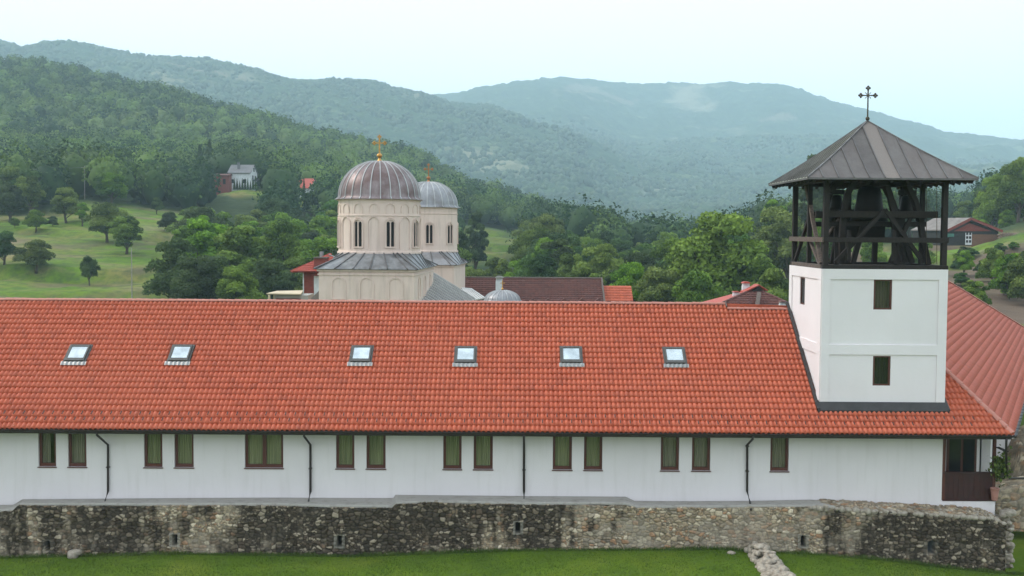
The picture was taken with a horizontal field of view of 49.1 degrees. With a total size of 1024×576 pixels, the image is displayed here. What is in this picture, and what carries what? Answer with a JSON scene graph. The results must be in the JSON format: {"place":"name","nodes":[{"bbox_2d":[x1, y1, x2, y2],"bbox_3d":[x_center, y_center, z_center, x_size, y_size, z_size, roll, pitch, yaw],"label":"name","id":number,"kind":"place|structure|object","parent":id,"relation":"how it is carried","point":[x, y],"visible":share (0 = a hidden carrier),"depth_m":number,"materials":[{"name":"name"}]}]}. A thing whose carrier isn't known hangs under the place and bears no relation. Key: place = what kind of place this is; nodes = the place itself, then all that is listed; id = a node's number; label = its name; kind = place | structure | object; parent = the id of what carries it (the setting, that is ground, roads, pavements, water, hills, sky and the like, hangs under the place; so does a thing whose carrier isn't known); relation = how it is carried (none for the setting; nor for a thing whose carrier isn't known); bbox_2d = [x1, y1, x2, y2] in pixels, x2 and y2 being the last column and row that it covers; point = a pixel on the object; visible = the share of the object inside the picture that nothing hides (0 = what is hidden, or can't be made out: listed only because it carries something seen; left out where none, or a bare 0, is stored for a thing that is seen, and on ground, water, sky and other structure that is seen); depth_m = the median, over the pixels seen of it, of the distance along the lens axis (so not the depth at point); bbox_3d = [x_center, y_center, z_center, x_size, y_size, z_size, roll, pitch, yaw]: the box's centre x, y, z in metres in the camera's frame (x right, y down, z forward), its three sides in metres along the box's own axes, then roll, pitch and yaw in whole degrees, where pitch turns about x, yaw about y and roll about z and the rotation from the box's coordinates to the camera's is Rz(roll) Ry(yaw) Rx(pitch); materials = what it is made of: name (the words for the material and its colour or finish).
{"place":"outdoors","nodes":[
{"label":"outdoors","id":0,"kind":"place"},
{"bbox_2d":[290,252,334,294],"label":"brick house","id":1,"kind":"structure","parent":0,"point":[310,279],"depth_m":96.07,"materials":[{"name":"white paint"}]},
{"bbox_2d":[0,40,1023,221],"bbox_3d":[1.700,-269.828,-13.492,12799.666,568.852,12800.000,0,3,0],"label":"hills","id":2,"kind":"structure","parent":0,"point":[633,112],"depth_m":3218.41,"materials":[{"name":"plant"}]},
{"bbox_2d":[0,39,1017,221],"bbox_3d":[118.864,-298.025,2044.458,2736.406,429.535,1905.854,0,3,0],"label":"forest","id":3,"kind":"object","parent":2,"relation":"on","point":[684,156],"visible":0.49,"depth_m":2029.40,"materials":[{"name":"plant"}]},
{"bbox_2d":[0,108,1023,575],"bbox_3d":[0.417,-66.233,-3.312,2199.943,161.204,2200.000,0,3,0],"label":"ground","id":4,"kind":"structure","parent":0,"point":[72,242],"depth_m":171.94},
{"bbox_2d":[0,230,19,264],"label":"broadleaf tree","id":5,"kind":"object","parent":4,"relation":"on","point":[7,247],"visible":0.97,"depth_m":204.67,"materials":[{"name":"green plant"}]},
{"bbox_2d":[0,166,19,192],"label":"broadleaf tree","id":6,"kind":"object","parent":4,"relation":"on","point":[9,173],"visible":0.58,"depth_m":286.28,"materials":[{"name":"green plant"}]},
{"bbox_2d":[0,185,26,221],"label":"broadleaf tree","id":7,"kind":"object","parent":4,"relation":"on","point":[12,198],"visible":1,"depth_m":263.38,"materials":[{"name":"green plant"}]},
{"bbox_2d":[14,175,45,214],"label":"broadleaf tree","id":8,"kind":"object","parent":4,"relation":"on","point":[31,189],"visible":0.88,"depth_m":275.02,"materials":[{"name":"green plant"}]},
{"bbox_2d":[8,170,51,210],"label":"broadleaf tree","id":9,"kind":"object","parent":4,"relation":"on","point":[25,173],"visible":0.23,"depth_m":287.64,"materials":[{"name":"green plant"}]},
{"bbox_2d":[12,239,55,273],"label":"broadleaf tree","id":10,"kind":"object","parent":4,"relation":"on","point":[33,253],"visible":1,"depth_m":201.82,"materials":[{"name":"green plant"}]},
{"bbox_2d":[21,209,47,232],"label":"broadleaf tree","id":11,"kind":"object","parent":4,"relation":"on","point":[35,217],"visible":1,"depth_m":250.27,"materials":[{"name":"green plant"}]},
{"bbox_2d":[49,187,87,222],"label":"broadleaf tree","id":12,"kind":"object","parent":4,"relation":"on","point":[67,203],"visible":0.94,"depth_m":260.56,"materials":[{"name":"green plant"}]},
{"bbox_2d":[79,255,100,285],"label":"broadleaf tree","id":13,"kind":"object","parent":4,"relation":"on","point":[88,264],"visible":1,"depth_m":197.95,"materials":[{"name":"green plant"}]},
{"bbox_2d":[82,202,128,242],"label":"broadleaf tree","id":14,"kind":"object","parent":4,"relation":"on","point":[99,223],"visible":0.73,"depth_m":236.91,"materials":[{"name":"green plant"}]},
{"bbox_2d":[92,172,128,203],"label":"broadleaf tree","id":15,"kind":"object","parent":4,"relation":"on","point":[114,188],"visible":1,"depth_m":295.65,"materials":[{"name":"green plant"}]},
{"bbox_2d":[107,215,142,253],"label":"broadleaf tree","id":16,"kind":"object","parent":4,"relation":"on","point":[126,230],"visible":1,"depth_m":224.30,"materials":[{"name":"green plant"}]},
{"bbox_2d":[156,211,177,227],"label":"broadleaf tree","id":17,"kind":"object","parent":4,"relation":"on","point":[167,218],"visible":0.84,"depth_m":260.60,"materials":[{"name":"green plant"}]},
{"bbox_2d":[142,237,196,298],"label":"broadleaf tree","id":18,"kind":"object","parent":4,"relation":"on","point":[176,247],"visible":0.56,"depth_m":156.26,"materials":[{"name":"green plant"}]},
{"bbox_2d":[171,225,195,252],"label":"broadleaf tree","id":19,"kind":"object","parent":4,"relation":"on","point":[179,232],"visible":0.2,"depth_m":201.21,"materials":[{"name":"green plant"}]},
{"bbox_2d":[169,255,219,298],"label":"broadleaf tree","id":20,"kind":"object","parent":4,"relation":"on","point":[202,281],"visible":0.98,"depth_m":143.53,"materials":[{"name":"green plant"}]},
{"bbox_2d":[167,255,229,298],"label":"broadleaf tree","id":21,"kind":"object","parent":4,"relation":"on","point":[222,260],"visible":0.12,"depth_m":151.23,"materials":[{"name":"green plant"}]},
{"bbox_2d":[174,206,225,231],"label":"broadleaf tree","id":22,"kind":"object","parent":4,"relation":"on","point":[207,211],"visible":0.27,"depth_m":234.05,"materials":[{"name":"green plant"}]},
{"bbox_2d":[184,219,228,257],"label":"broadleaf tree","id":23,"kind":"object","parent":4,"relation":"on","point":[206,230],"visible":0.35,"depth_m":170.06,"materials":[{"name":"green plant"}]},
{"bbox_2d":[213,174,231,194],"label":"red shed","id":24,"kind":"structure","parent":4,"relation":"on","point":[226,184],"depth_m":368.10,"materials":[{"name":"brick"}]},
{"bbox_2d":[213,225,267,275],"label":"broadleaf tree","id":25,"kind":"object","parent":4,"relation":"on","point":[234,249],"visible":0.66,"depth_m":164.17,"materials":[{"name":"green plant"}]},
{"bbox_2d":[215,264,266,301],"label":"broadleaf tree","id":26,"kind":"object","parent":4,"relation":"on","point":[238,288],"visible":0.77,"depth_m":139.35,"materials":[{"name":"green plant"}]},
{"bbox_2d":[227,162,258,190],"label":"white house","id":27,"kind":"structure","parent":4,"relation":"on","point":[238,172],"depth_m":371.21,"materials":[{"name":"paint"}]},
{"bbox_2d":[246,258,293,301],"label":"broadleaf tree","id":28,"kind":"object","parent":4,"relation":"on","point":[273,283],"visible":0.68,"depth_m":148.97,"materials":[{"name":"green plant"}]},
{"bbox_2d":[260,211,293,239],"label":"broadleaf tree","id":29,"kind":"object","parent":4,"relation":"on","point":[273,217],"visible":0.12,"depth_m":252.90,"materials":[{"name":"green plant"}]},
{"bbox_2d":[253,197,304,222],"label":"broadleaf tree","id":30,"kind":"object","parent":4,"relation":"on","point":[276,204],"visible":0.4,"depth_m":285.85,"materials":[{"name":"green plant"}]},
{"bbox_2d":[259,219,310,272],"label":"broadleaf tree","id":31,"kind":"object","parent":4,"relation":"on","point":[281,245],"visible":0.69,"depth_m":176.19,"materials":[{"name":"green plant"}]},
{"bbox_2d":[266,290,313,301],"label":"open shed","id":32,"kind":"structure","parent":4,"relation":"on","point":[292,294],"depth_m":80.64,"materials":[{"name":"concrete"}]},
{"bbox_2d":[275,256,307,278],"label":"broadleaf tree","id":33,"kind":"object","parent":4,"relation":"on","point":[289,263],"visible":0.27,"depth_m":171.28,"materials":[{"name":"green plant"}]},
{"bbox_2d":[295,215,336,246],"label":"broadleaf tree","id":34,"kind":"object","parent":4,"relation":"on","point":[322,221],"visible":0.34,"depth_m":247.15,"materials":[{"name":"green plant"}]},
{"bbox_2d":[298,236,336,262],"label":"broadleaf tree","id":35,"kind":"object","parent":4,"relation":"on","point":[325,245],"visible":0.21,"depth_m":175.71,"materials":[{"name":"green plant"}]},
{"bbox_2d":[0,54,693,223],"bbox_3d":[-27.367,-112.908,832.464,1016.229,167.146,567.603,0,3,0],"label":"forest","id":36,"kind":"object","parent":4,"relation":"on","point":[59,98],"visible":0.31,"depth_m":704.35,"materials":[{"name":"green plant"}]},
{"bbox_2d":[310,135,484,302],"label":"church","id":37,"kind":"structure","parent":4,"relation":"on","point":[397,231],"depth_m":78.47,"materials":[{"name":"paint"}]},
{"bbox_2d":[483,280,521,300],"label":"chapel","id":38,"kind":"structure","parent":37,"relation":"attached to","point":[502,295],"depth_m":63.44,"materials":[{"name":"paint"}]},
{"bbox_2d":[458,231,479,266],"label":"broadleaf tree","id":39,"kind":"object","parent":4,"relation":"on","point":[462,237],"visible":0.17,"depth_m":220.90,"materials":[{"name":"green plant"}]},
{"bbox_2d":[464,210,488,269],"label":"broadleaf tree","id":40,"kind":"object","parent":4,"relation":"on","point":[478,242],"visible":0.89,"depth_m":248.48,"materials":[{"name":"green plant"}]},
{"bbox_2d":[485,257,513,276],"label":"broadleaf tree","id":41,"kind":"object","parent":4,"relation":"on","point":[500,268],"visible":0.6,"depth_m":189.18,"materials":[{"name":"green plant"}]},
{"bbox_2d":[0,495,1006,572],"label":"stone wall","id":42,"kind":"structure","parent":4,"relation":"on","point":[966,537],"depth_m":43.32,"materials":[{"name":"stone"}]},
{"bbox_2d":[0,280,1023,515],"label":"monastery building","id":43,"kind":"structure","parent":4,"relation":"on","point":[111,398],"depth_m":44.63,"materials":[{"name":"tile"}]},
{"bbox_2d":[37,433,56,467],"bbox_3d":[-18.419,6.378,44.498,0.758,1.475,0.336,0,3,0],"label":"window","id":44,"kind":"structure","parent":43,"relation":"in","point":[44,438],"depth_m":44.60,"materials":[{"name":"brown wood"}]},
{"bbox_2d":[67,434,86,467],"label":"window","id":45,"kind":"structure","parent":43,"relation":"in","point":[77,442],"depth_m":44.63,"materials":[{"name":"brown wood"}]},
{"bbox_2d":[143,434,162,468],"bbox_3d":[-14.218,6.404,44.498,0.789,1.475,0.336,0,3,0],"label":"window","id":46,"kind":"structure","parent":43,"relation":"in","point":[153,442],"depth_m":44.61,"materials":[{"name":"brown wood"}]},
{"bbox_2d":[173,434,193,468],"bbox_3d":[-12.998,6.412,44.500,0.821,1.475,0.340,0,3,0],"label":"window","id":47,"kind":"structure","parent":43,"relation":"in","point":[184,443],"depth_m":44.63,"materials":[{"name":"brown wood"}]},
{"bbox_2d":[244,435,283,468],"bbox_3d":[-9.827,6.432,44.498,1.582,1.475,0.336,0,3,0],"label":"window","id":48,"kind":"structure","parent":43,"relation":"in","point":[260,450],"depth_m":44.63,"materials":[{"name":"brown wood"}]},
{"bbox_2d":[335,435,354,469],"bbox_3d":[-6.609,6.452,44.499,0.789,1.475,0.338,0,3,0],"label":"window","id":49,"kind":"structure","parent":43,"relation":"in","point":[344,443],"depth_m":44.61,"materials":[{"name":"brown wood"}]},
{"bbox_2d":[365,435,385,469],"bbox_3d":[-5.389,6.460,44.499,0.821,1.475,0.339,0,3,0],"label":"window","id":50,"kind":"structure","parent":43,"relation":"in","point":[376,445],"depth_m":44.63,"materials":[{"name":"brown wood"}]},
{"bbox_2d":[442,436,461,469],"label":"window","id":51,"kind":"structure","parent":43,"relation":"in","point":[452,445],"depth_m":44.61,"materials":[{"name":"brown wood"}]},
{"bbox_2d":[473,436,492,470],"bbox_3d":[-1.141,6.487,44.499,0.821,1.475,0.338,0,3,0],"label":"window","id":52,"kind":"structure","parent":43,"relation":"in","point":[483,445],"depth_m":44.62,"materials":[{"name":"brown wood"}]},
{"bbox_2d":[552,437,572,470],"bbox_3d":[1.997,6.507,44.498,0.821,1.475,0.336,0,3,0],"label":"window","id":53,"kind":"structure","parent":43,"relation":"in","point":[562,446],"depth_m":44.63,"materials":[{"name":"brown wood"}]},
{"bbox_2d":[583,437,602,470],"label":"window","id":54,"kind":"structure","parent":43,"relation":"in","point":[592,445],"depth_m":44.63,"materials":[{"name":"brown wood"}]},
{"bbox_2d":[660,437,679,471],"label":"window","id":55,"kind":"structure","parent":43,"relation":"in","point":[669,445],"depth_m":44.61,"materials":[{"name":"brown wood"}]},
{"bbox_2d":[691,438,710,471],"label":"window","id":56,"kind":"structure","parent":43,"relation":"in","point":[700,446],"depth_m":44.61,"materials":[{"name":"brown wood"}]},
{"bbox_2d":[769,438,788,471],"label":"window","id":57,"kind":"structure","parent":43,"relation":"in","point":[779,446],"depth_m":44.61,"materials":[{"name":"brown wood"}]},
{"bbox_2d":[768,86,978,412],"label":"bell tower","id":58,"kind":"structure","parent":43,"relation":"on","point":[872,334],"depth_m":44.35,"materials":[{"name":"paint"}]},
{"bbox_2d":[829,190,844,208],"bbox_3d":[13.960,-3.744,48.169,0.720,0.960,0.720,0,3,0],"label":"bell","id":59,"kind":"object","parent":58,"relation":"hanging from","point":[836,202],"visible":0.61,"depth_m":47.98,"materials":[{"name":"brown metal"}]},
{"bbox_2d":[849,182,887,220],"bbox_3d":[14.742,-3.567,46.225,1.560,1.760,1.560,0,3,0],"label":"bell","id":60,"kind":"object","parent":58,"relation":"hanging from","point":[869,197],"visible":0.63,"depth_m":45.78,"materials":[{"name":"brown metal"}]},
{"bbox_2d":[873,356,890,385],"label":"window","id":61,"kind":"structure","parent":58,"relation":"in","point":[881,364],"depth_m":44.57,"materials":[{"name":"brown wood"}]},
{"bbox_2d":[873,280,891,309],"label":"window","id":62,"kind":"structure","parent":58,"relation":"in","point":[882,300],"depth_m":44.42,"materials":[{"name":"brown wood"}]},
{"bbox_2d":[898,190,916,210],"bbox_3d":[16.996,-3.675,48.171,0.840,1.060,0.840,0,3,0],"label":"bell","id":63,"kind":"object","parent":58,"relation":"hanging from","point":[905,203],"visible":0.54,"depth_m":47.98,"materials":[{"name":"brown metal"}]},
{"bbox_2d":[985,444,1012,486],"bbox_3d":[19.303,7.052,44.288,0.960,1.704,0.826,0,3,0],"label":"potted plant","id":64,"kind":"object","parent":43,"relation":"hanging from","point":[999,467],"visible":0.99,"depth_m":44.17,"materials":[{"name":"green plant"}]},
{"bbox_2d":[0,119,1023,246],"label":"forest","id":65,"kind":"object","parent":4,"relation":"on","point":[177,177],"visible":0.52,"depth_m":340.09,"materials":[{"name":"green plant"}]},
{"bbox_2d":[0,545,1023,575],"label":"grass","id":66,"kind":"structure","parent":4,"relation":"on","point":[462,551],"depth_m":42.34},
{"bbox_2d":[506,225,551,264],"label":"broadleaf tree","id":67,"kind":"object","parent":4,"relation":"on","point":[528,236],"visible":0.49,"depth_m":206.20,"materials":[{"name":"green plant"}]},
{"bbox_2d":[465,276,604,303],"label":"old residence","id":68,"kind":"structure","parent":4,"relation":"on","point":[558,288],"depth_m":102.63,"materials":[{"name":"tile"}]},
{"bbox_2d":[513,254,562,276],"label":"broadleaf tree","id":69,"kind":"object","parent":4,"relation":"on","point":[542,263],"visible":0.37,"depth_m":151.36,"materials":[{"name":"green plant"}]},
{"bbox_2d":[525,213,566,243],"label":"broadleaf tree","id":70,"kind":"object","parent":4,"relation":"on","point":[553,224],"visible":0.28,"depth_m":250.06,"materials":[{"name":"green plant"}]},
{"bbox_2d":[531,237,560,268],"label":"broadleaf tree","id":71,"kind":"object","parent":4,"relation":"on","point":[538,249],"visible":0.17,"depth_m":183.90,"materials":[{"name":"green plant"}]},
{"bbox_2d":[536,238,575,272],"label":"broadleaf tree","id":72,"kind":"object","parent":4,"relation":"on","point":[560,243],"visible":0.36,"depth_m":174.10,"materials":[{"name":"green plant"}]},
{"bbox_2d":[525,232,589,261],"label":"broadleaf tree","id":73,"kind":"object","parent":4,"relation":"on","point":[574,242],"visible":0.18,"depth_m":199.04,"materials":[{"name":"green plant"}]},
{"bbox_2d":[556,252,582,276],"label":"broadleaf tree","id":74,"kind":"object","parent":4,"relation":"on","point":[565,267],"visible":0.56,"depth_m":169.11,"materials":[{"name":"green plant"}]},
{"bbox_2d":[572,243,626,284],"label":"broadleaf tree","id":75,"kind":"object","parent":4,"relation":"on","point":[605,252],"visible":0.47,"depth_m":163.69,"materials":[{"name":"green plant"}]},
{"bbox_2d":[587,231,614,243],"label":"broadleaf tree","id":76,"kind":"object","parent":4,"relation":"on","point":[605,236],"visible":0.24,"depth_m":259.31,"materials":[{"name":"green plant"}]},
{"bbox_2d":[604,286,632,301],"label":"annex","id":77,"kind":"object","parent":4,"relation":"on","point":[618,293],"visible":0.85,"depth_m":102.68,"materials":[{"name":"tile"}]},
{"bbox_2d":[609,238,633,258],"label":"broadleaf tree","id":78,"kind":"object","parent":4,"relation":"on","point":[619,245],"visible":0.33,"depth_m":250.22,"materials":[{"name":"green plant"}]},
{"bbox_2d":[609,261,652,301],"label":"broadleaf tree","id":79,"kind":"object","parent":4,"relation":"on","point":[634,272],"visible":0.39,"depth_m":139.35,"materials":[{"name":"green plant"}]},
{"bbox_2d":[622,251,656,279],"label":"broadleaf tree","id":80,"kind":"object","parent":4,"relation":"on","point":[643,259],"visible":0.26,"depth_m":171.92,"materials":[{"name":"green plant"}]},
{"bbox_2d":[632,265,679,301],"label":"broadleaf tree","id":81,"kind":"object","parent":4,"relation":"on","point":[657,291],"visible":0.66,"depth_m":134.13,"materials":[{"name":"green plant"}]},
{"bbox_2d":[649,237,680,285],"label":"broadleaf tree","id":82,"kind":"object","parent":4,"relation":"on","point":[658,251],"visible":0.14,"depth_m":159.53,"materials":[{"name":"green plant"}]},
{"bbox_2d":[671,269,724,301],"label":"bush","id":83,"kind":"object","parent":4,"relation":"on","point":[694,285],"visible":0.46,"depth_m":119.40,"materials":[{"name":"green plant"}]},
{"bbox_2d":[663,211,772,295],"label":"broadleaf tree","id":84,"kind":"object","parent":4,"relation":"on","point":[728,268],"visible":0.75,"depth_m":133.36,"materials":[{"name":"green plant"}]},
{"bbox_2d":[704,284,787,304],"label":"pyramid roof house","id":85,"kind":"structure","parent":4,"relation":"on","point":[754,294],"depth_m":72.81,"materials":[{"name":"tile"}]},
{"bbox_2d":[750,267,788,301],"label":"bush","id":86,"kind":"object","parent":4,"relation":"on","point":[778,285],"visible":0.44,"depth_m":114.22,"materials":[{"name":"green plant"}]},
{"bbox_2d":[744,541,795,575],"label":"rubble wall","id":87,"kind":"structure","parent":4,"relation":"on","point":[768,562],"depth_m":41.27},
{"bbox_2d":[750,205,802,271],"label":"broadleaf tree","id":88,"kind":"object","parent":4,"relation":"on","point":[775,214],"visible":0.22,"depth_m":188.44,"materials":[{"name":"green plant"}]},
{"bbox_2d":[761,212,806,279],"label":"broadleaf tree","id":89,"kind":"object","parent":4,"relation":"on","point":[781,234],"visible":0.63,"depth_m":169.28,"materials":[{"name":"green plant"}]},
{"bbox_2d":[798,154,834,236],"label":"broadleaf tree","id":90,"kind":"object","parent":4,"relation":"on","point":[817,202],"visible":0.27,"depth_m":212.39,"materials":[{"name":"green plant"}]},
{"bbox_2d":[860,242,887,261],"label":"broadleaf tree","id":91,"kind":"object","parent":4,"relation":"on","point":[865,253],"visible":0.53,"depth_m":178.88,"materials":[{"name":"green plant"}]},
{"bbox_2d":[911,218,1002,246],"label":"barn","id":92,"kind":"structure","parent":4,"relation":"on","point":[971,232],"depth_m":215.65,"materials":[{"name":"brown wood"}]},
{"bbox_2d":[952,200,972,217],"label":"broadleaf tree","id":93,"kind":"object","parent":4,"relation":"on","point":[962,207],"visible":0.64,"depth_m":338.19,"materials":[{"name":"green plant"}]},
{"bbox_2d":[955,250,975,272],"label":"broadleaf tree","id":94,"kind":"object","parent":4,"relation":"on","point":[965,262],"visible":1,"depth_m":158.41,"materials":[{"name":"green plant"}]},
{"bbox_2d":[966,281,991,304],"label":"bush","id":95,"kind":"object","parent":4,"relation":"on","point":[974,289],"visible":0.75,"depth_m":127.58,"materials":[{"name":"green plant"}]},
{"bbox_2d":[975,247,1004,278],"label":"bush","id":96,"kind":"object","parent":4,"relation":"on","point":[992,256],"visible":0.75,"depth_m":149.56,"materials":[{"name":"green plant"}]},
{"bbox_2d":[972,173,1016,226],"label":"broadleaf tree","id":97,"kind":"object","parent":4,"relation":"on","point":[989,212],"visible":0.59,"depth_m":260.00,"materials":[{"name":"green plant"}]},
{"bbox_2d":[987,253,1019,299],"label":"bush","id":98,"kind":"object","parent":4,"relation":"on","point":[998,283],"visible":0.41,"depth_m":139.36,"materials":[{"name":"green plant"}]},
{"bbox_2d":[995,508,1015,567],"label":"stone pier","id":99,"kind":"structure","parent":4,"relation":"on","point":[1005,514],"depth_m":44.03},
{"bbox_2d":[988,156,1023,222],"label":"broadleaf tree","id":100,"kind":"object","parent":4,"relation":"on","point":[1007,190],"visible":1,"depth_m":247.79,"materials":[{"name":"green plant"}]},
{"bbox_2d":[998,209,1015,227],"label":"bush","id":101,"kind":"object","parent":4,"relation":"on","point":[1007,215],"visible":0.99,"depth_m":237.16,"materials":[{"name":"green plant"}]},
{"bbox_2d":[995,476,1023,531],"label":"stone wall","id":102,"kind":"structure","parent":4,"relation":"on","point":[1011,494],"depth_m":47.67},
{"bbox_2d":[996,425,1023,480],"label":"stone wall","id":103,"kind":"structure","parent":4,"relation":"on","point":[1016,456],"depth_m":49.15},
{"bbox_2d":[1003,251,1023,298],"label":"bush","id":104,"kind":"object","parent":4,"relation":"on","point":[1014,271],"visible":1,"depth_m":134.78,"materials":[{"name":"green plant"}]},
{"bbox_2d":[0,0,1023,139],"label":"sky","id":105,"kind":"structure","parent":0,"point":[955,66],"materials":[{"name":"white"}]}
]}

